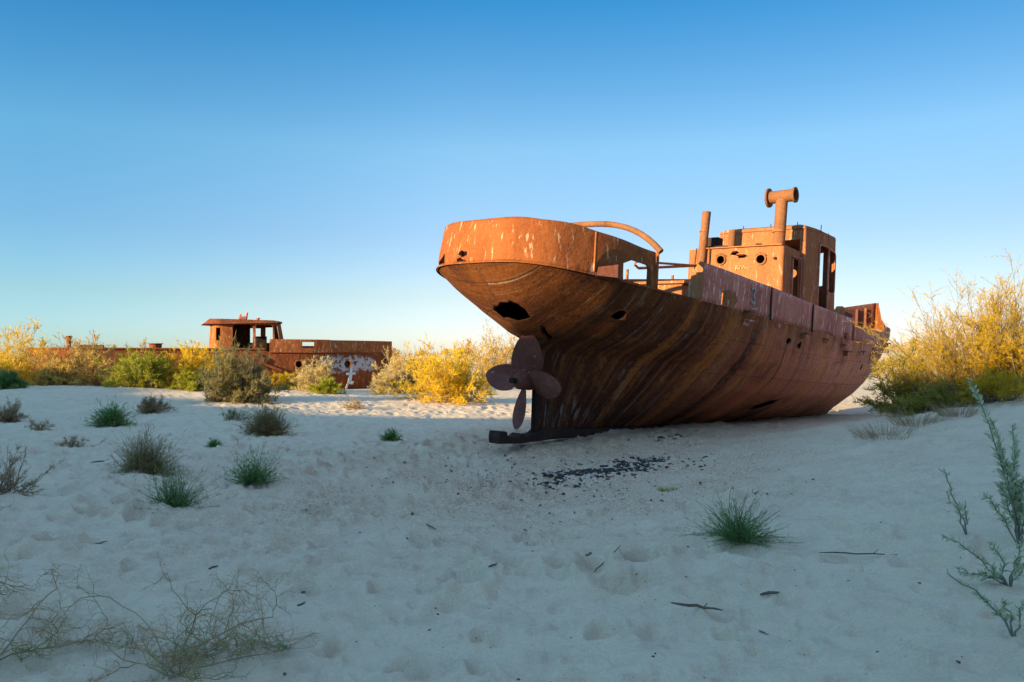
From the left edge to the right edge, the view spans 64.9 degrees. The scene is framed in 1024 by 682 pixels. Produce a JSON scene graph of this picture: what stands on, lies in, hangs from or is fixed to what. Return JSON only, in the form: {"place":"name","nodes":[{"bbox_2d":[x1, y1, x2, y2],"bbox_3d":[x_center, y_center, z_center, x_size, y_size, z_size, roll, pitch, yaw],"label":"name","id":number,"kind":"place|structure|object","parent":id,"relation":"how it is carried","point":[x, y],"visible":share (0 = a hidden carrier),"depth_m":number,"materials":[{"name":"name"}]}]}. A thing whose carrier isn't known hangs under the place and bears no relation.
{"place":"outdoors","nodes":[
{"label":"outdoors","id":0,"kind":"place"},
{"bbox_2d":[0,348,1023,681],"bbox_3d":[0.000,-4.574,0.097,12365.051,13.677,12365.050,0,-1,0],"label":"ground","id":1,"kind":"structure","parent":0,"point":[556,602],"depth_m":6.54,"materials":[{"name":"white sand"}]},
{"bbox_2d":[0,368,28,388],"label":"desert shrub","id":2,"kind":"object","parent":1,"relation":"on","point":[13,380],"visible":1,"depth_m":28.88,"materials":[{"name":"green plant"}]},
{"bbox_2d":[0,396,31,422],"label":"dry shrub","id":3,"kind":"object","parent":1,"relation":"on","point":[8,415],"visible":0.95,"depth_m":19.35,"materials":[{"name":"brown plant"}]},
{"bbox_2d":[0,445,64,495],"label":"dry shrub","id":4,"kind":"object","parent":1,"relation":"on","point":[8,479],"visible":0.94,"depth_m":8.59,"materials":[{"name":"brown plant"}]},
{"bbox_2d":[0,318,73,384],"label":"desert shrub","id":5,"kind":"object","parent":1,"relation":"on","point":[7,363],"visible":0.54,"depth_m":32.64,"materials":[{"name":"yellow plant"}]},
{"bbox_2d":[24,417,56,430],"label":"dry shrub","id":6,"kind":"object","parent":1,"relation":"on","point":[37,427],"visible":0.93,"depth_m":17.69,"materials":[{"name":"brown plant"}]},
{"bbox_2d":[25,358,78,385],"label":"desert shrub","id":7,"kind":"object","parent":1,"relation":"on","point":[51,375],"visible":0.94,"depth_m":30.75,"materials":[{"name":"beige plant"}]},
{"bbox_2d":[0,494,131,661],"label":"twiggy plant","id":8,"kind":"object","parent":1,"relation":"on","point":[22,650],"visible":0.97,"depth_m":4.20,"materials":[{"name":"plant"}]},
{"bbox_2d":[53,435,106,447],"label":"dry shrub","id":9,"kind":"object","parent":1,"relation":"on","point":[67,443],"visible":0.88,"depth_m":12.98,"materials":[{"name":"brown plant"}]},
{"bbox_2d":[16,325,147,385],"bbox_3d":[-17.389,0.775,32.881,5.703,2.866,5.238,0,-1,0],"label":"desert shrub","id":10,"kind":"object","parent":1,"relation":"on","point":[84,366],"visible":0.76,"depth_m":32.44,"materials":[{"name":"beige plant"}]},
{"bbox_2d":[80,396,141,427],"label":"saltwort","id":11,"kind":"object","parent":1,"relation":"on","point":[109,416],"visible":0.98,"depth_m":18.98,"materials":[{"name":"green plant"}]},
{"bbox_2d":[92,342,177,387],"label":"desert shrub","id":12,"kind":"object","parent":1,"relation":"on","point":[148,370],"visible":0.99,"depth_m":31.06,"materials":[{"name":"green plant"}]},
{"bbox_2d":[98,413,195,477],"bbox_3d":[-4.713,1.361,10.309,1.241,0.903,1.329,-1,-2,42],"label":"dry shrub","id":13,"kind":"object","parent":1,"relation":"on","point":[142,459],"visible":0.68,"depth_m":10.22,"materials":[{"name":"green plant"}]},
{"bbox_2d":[136,392,179,412],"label":"dry shrub","id":14,"kind":"object","parent":1,"relation":"on","point":[152,405],"visible":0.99,"depth_m":21.96,"materials":[{"name":"brown plant"}]},
{"bbox_2d":[14,551,318,681],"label":"twiggy plant","id":15,"kind":"object","parent":1,"relation":"on","point":[176,659],"visible":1,"depth_m":4.07,"materials":[{"name":"plant"}]},
{"bbox_2d":[117,446,233,512],"bbox_3d":[-3.477,1.424,8.348,1.076,0.701,0.914,1,-2,-40],"label":"saltwort","id":16,"kind":"object","parent":1,"relation":"on","point":[172,498],"visible":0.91,"depth_m":8.31,"materials":[{"name":"green plant"}]},
{"bbox_2d":[167,368,209,390],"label":"desert shrub","id":17,"kind":"object","parent":1,"relation":"on","point":[186,379],"visible":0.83,"depth_m":30.72,"materials":[{"name":"green plant"}]},
{"bbox_2d":[154,339,226,388],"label":"desert shrub","id":18,"kind":"object","parent":1,"relation":"on","point":[190,362],"visible":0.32,"depth_m":32.39,"materials":[{"name":"yellow plant"}]},
{"bbox_2d":[25,312,391,388],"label":"derelict boat","id":19,"kind":"object","parent":1,"relation":"on","point":[354,368],"visible":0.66,"depth_m":40.03,"materials":[{"name":"brown metal"}]},
{"bbox_2d":[203,437,224,446],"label":"saltwort","id":20,"kind":"object","parent":1,"relation":"on","point":[214,443],"visible":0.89,"depth_m":14.42,"materials":[{"name":"green plant"}]},
{"bbox_2d":[219,405,252,420],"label":"dry shrub","id":21,"kind":"object","parent":1,"relation":"on","point":[232,415],"visible":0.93,"depth_m":20.96,"materials":[{"name":"brown plant"}]},
{"bbox_2d":[195,332,290,404],"bbox_3d":[-8.960,0.916,26.909,3.176,2.648,3.594,1,-1,-23],"label":"desert shrub","id":22,"kind":"object","parent":1,"relation":"on","point":[240,382],"visible":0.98,"depth_m":26.54,"materials":[{"name":"green plant"}]},
{"bbox_2d":[215,436,289,487],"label":"saltwort","id":23,"kind":"object","parent":1,"relation":"on","point":[254,475],"visible":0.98,"depth_m":9.94,"materials":[{"name":"green plant"}]},
{"bbox_2d":[233,393,303,436],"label":"dry shrub","id":24,"kind":"object","parent":1,"relation":"on","point":[268,425],"visible":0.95,"depth_m":17.77,"materials":[{"name":"green plant"}]},
{"bbox_2d":[268,371,302,389],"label":"desert shrub","id":25,"kind":"object","parent":1,"relation":"on","point":[285,380],"visible":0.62,"depth_m":36.20,"materials":[{"name":"yellow plant"}]},
{"bbox_2d":[287,354,344,391],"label":"desert shrub","id":26,"kind":"object","parent":1,"relation":"on","point":[306,377],"visible":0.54,"depth_m":32.77,"materials":[{"name":"beige plant"}]},
{"bbox_2d":[306,376,348,393],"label":"desert shrub","id":27,"kind":"object","parent":1,"relation":"on","point":[326,385],"visible":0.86,"depth_m":31.28,"materials":[{"name":"green plant"}]},
{"bbox_2d":[338,396,364,409],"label":"dry shrub","id":28,"kind":"object","parent":1,"relation":"on","point":[357,406],"visible":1,"depth_m":25.78,"materials":[{"name":"beige plant"}]},
{"bbox_2d":[366,346,415,393],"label":"desert shrub","id":29,"kind":"object","parent":1,"relation":"on","point":[385,376],"visible":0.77,"depth_m":36.74,"materials":[{"name":"beige plant"}]},
{"bbox_2d":[377,426,404,441],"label":"saltwort","id":30,"kind":"object","parent":1,"relation":"on","point":[391,435],"visible":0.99,"depth_m":16.19,"materials":[{"name":"green plant"}]},
{"bbox_2d":[376,346,441,392],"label":"desert shrub","id":31,"kind":"object","parent":1,"relation":"on","point":[409,376],"visible":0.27,"depth_m":37.44,"materials":[{"name":"beige plant"}]},
{"bbox_2d":[371,332,496,404],"bbox_3d":[-2.433,1.065,29.882,4.524,3.000,4.796,1,-2,-42],"label":"desert shrub","id":32,"kind":"object","parent":1,"relation":"on","point":[459,387],"visible":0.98,"depth_m":29.48,"materials":[{"name":"yellow plant"}]},
{"bbox_2d":[466,319,517,387],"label":"desert shrub","id":33,"kind":"object","parent":1,"relation":"on","point":[505,355],"visible":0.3,"depth_m":43.86,"materials":[{"name":"beige plant"}]},
{"bbox_2d":[20,467,1006,680],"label":"twig crumbs","id":34,"kind":"object","parent":1,"relation":"on","point":[518,679],"visible":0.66,"depth_m":4.65,"materials":[{"name":"brown wood"}]},
{"bbox_2d":[9,337,1019,378],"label":"distant scrub","id":35,"kind":"object","parent":1,"relation":"on","point":[468,351],"visible":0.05,"depth_m":83.36,"materials":[{"name":"beige plant"}]},
{"bbox_2d":[266,451,814,555],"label":"gravel","id":36,"kind":"structure","parent":1,"relation":"on","point":[687,465],"depth_m":10.64,"materials":[{"name":"grey gravel"}]},
{"bbox_2d":[478,435,725,494],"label":"rust flakes","id":37,"kind":"object","parent":1,"relation":"on","point":[614,466],"visible":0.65,"depth_m":11.68,"materials":[{"name":"brown metal"}]},
{"bbox_2d":[533,434,681,489],"bbox_3d":[2.137,1.921,12.991,1.560,0.412,6.091,-1,-1,31],"label":"charred debris","id":38,"kind":"object","parent":1,"relation":"on","point":[591,470],"visible":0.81,"depth_m":11.70,"materials":[{"name":"black wood"}]},
{"bbox_2d":[436,187,890,443],"bbox_3d":[6.690,-0.798,22.079,4.788,6.490,22.674,2,-3,40],"label":"rusty boat","id":39,"kind":"object","parent":1,"relation":"on","point":[745,324],"visible":0.94,"depth_m":15.70,"materials":[{"name":"brown metal"}]},
{"bbox_2d":[656,485,679,491],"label":"grass tuft","id":40,"kind":"object","parent":1,"relation":"on","point":[662,489],"visible":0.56,"depth_m":10.06,"materials":[{"name":"green plant"}]},
{"bbox_2d":[671,602,722,610],"bbox_3d":[1.123,1.613,4.900,0.317,0.054,0.041,0,-1,-4],"label":"stick","id":41,"kind":"object","parent":1,"relation":"on","point":[693,605],"visible":1,"depth_m":4.89,"materials":[{"name":"brown wood"}]},
{"bbox_2d":[679,487,804,553],"bbox_3d":[1.861,1.424,6.620,1.020,0.506,1.024,0,-1,0],"label":"grass tuft","id":42,"kind":"object","parent":1,"relation":"on","point":[733,532],"visible":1,"depth_m":6.59,"materials":[{"name":"green plant"}]},
{"bbox_2d":[760,591,779,594],"bbox_3d":[1.646,1.612,5.152,0.124,0.028,0.027,0,-1,4],"label":"stick","id":43,"kind":"object","parent":1,"relation":"on","point":[769,592],"visible":1,"depth_m":5.14,"materials":[{"name":"brown wood"}]},
{"bbox_2d":[819,549,897,554],"bbox_3d":[2.579,1.577,6.008,0.560,0.027,0.094,0,-1,0],"label":"stick","id":44,"kind":"object","parent":1,"relation":"on","point":[856,553],"visible":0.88,"depth_m":6.00,"materials":[{"name":"brown wood"}]},
{"bbox_2d":[868,357,900,377],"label":"desert shrub","id":45,"kind":"object","parent":1,"relation":"on","point":[881,369],"visible":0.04,"depth_m":54.03,"materials":[{"name":"yellow plant"}]},
{"bbox_2d":[851,335,942,415],"bbox_3d":[7.949,0.712,15.913,2.212,1.714,2.020,0,-1,-19],"label":"tamarisk bush","id":46,"kind":"object","parent":1,"relation":"on","point":[887,390],"visible":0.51,"depth_m":15.98,"materials":[{"name":"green plant"}]},
{"bbox_2d":[877,393,950,418],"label":"tamarisk bush","id":47,"kind":"object","parent":1,"relation":"on","point":[913,410],"visible":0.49,"depth_m":14.13,"materials":[{"name":"green plant"}]},
{"bbox_2d":[842,266,1017,401],"bbox_3d":[8.201,-0.138,15.791,3.236,2.764,2.981,-1,-1,34],"label":"tamarisk bush","id":48,"kind":"object","parent":1,"relation":"on","point":[933,359],"visible":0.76,"depth_m":15.39,"materials":[{"name":"yellow plant"}]},
{"bbox_2d":[842,272,1023,399],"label":"tamarisk bush","id":49,"kind":"object","parent":1,"relation":"on","point":[917,304],"visible":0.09,"depth_m":17.48,"materials":[{"name":"yellow plant"}]},
{"bbox_2d":[885,376,986,412],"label":"tamarisk bush","id":50,"kind":"object","parent":1,"relation":"on","point":[934,397],"visible":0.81,"depth_m":13.84,"materials":[{"name":"green plant"}]},
{"bbox_2d":[938,466,969,534],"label":"leafy plant","id":51,"kind":"object","parent":1,"relation":"on","point":[959,507],"visible":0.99,"depth_m":6.29,"materials":[{"name":"green plant"}]},
{"bbox_2d":[921,248,1023,393],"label":"tamarisk bush","id":52,"kind":"object","parent":1,"relation":"on","point":[1001,356],"visible":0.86,"depth_m":14.88,"materials":[{"name":"yellow plant"}]},
{"bbox_2d":[938,533,1023,586],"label":"leafy plant","id":53,"kind":"object","parent":1,"relation":"on","point":[994,575],"visible":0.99,"depth_m":5.17,"materials":[{"name":"green plant"}]},
{"bbox_2d":[945,568,1023,636],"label":"leafy plant","id":54,"kind":"object","parent":1,"relation":"on","point":[1005,617],"visible":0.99,"depth_m":4.33,"materials":[{"name":"green plant"}]},
{"bbox_2d":[954,361,1023,402],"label":"tamarisk bush","id":55,"kind":"object","parent":1,"relation":"on","point":[999,390],"visible":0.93,"depth_m":13.23,"materials":[{"name":"green plant"}]},
{"bbox_2d":[967,377,1023,544],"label":"leafy plant","id":56,"kind":"object","parent":1,"relation":"on","point":[1014,496],"visible":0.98,"depth_m":6.00,"materials":[{"name":"green plant"}]},
{"bbox_2d":[0,0,1023,357],"label":"sky","id":57,"kind":"structure","parent":0,"point":[168,168],"materials":[{"name":"blue"}]},
{"bbox_2d":[839,419,923,440],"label":"dry grass","id":58,"kind":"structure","parent":0,"point":[872,434],"depth_m":12.12,"materials":[{"name":"brown plant"}]},
{"bbox_2d":[869,401,948,426],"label":"dry grass","id":59,"kind":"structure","parent":0,"point":[908,419],"depth_m":12.71,"materials":[{"name":"brown plant"}]},
{"bbox_2d":[929,400,987,417],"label":"dry grass","id":60,"kind":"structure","parent":0,"point":[952,414],"depth_m":12.59,"materials":[{"name":"brown plant"}]}
]}

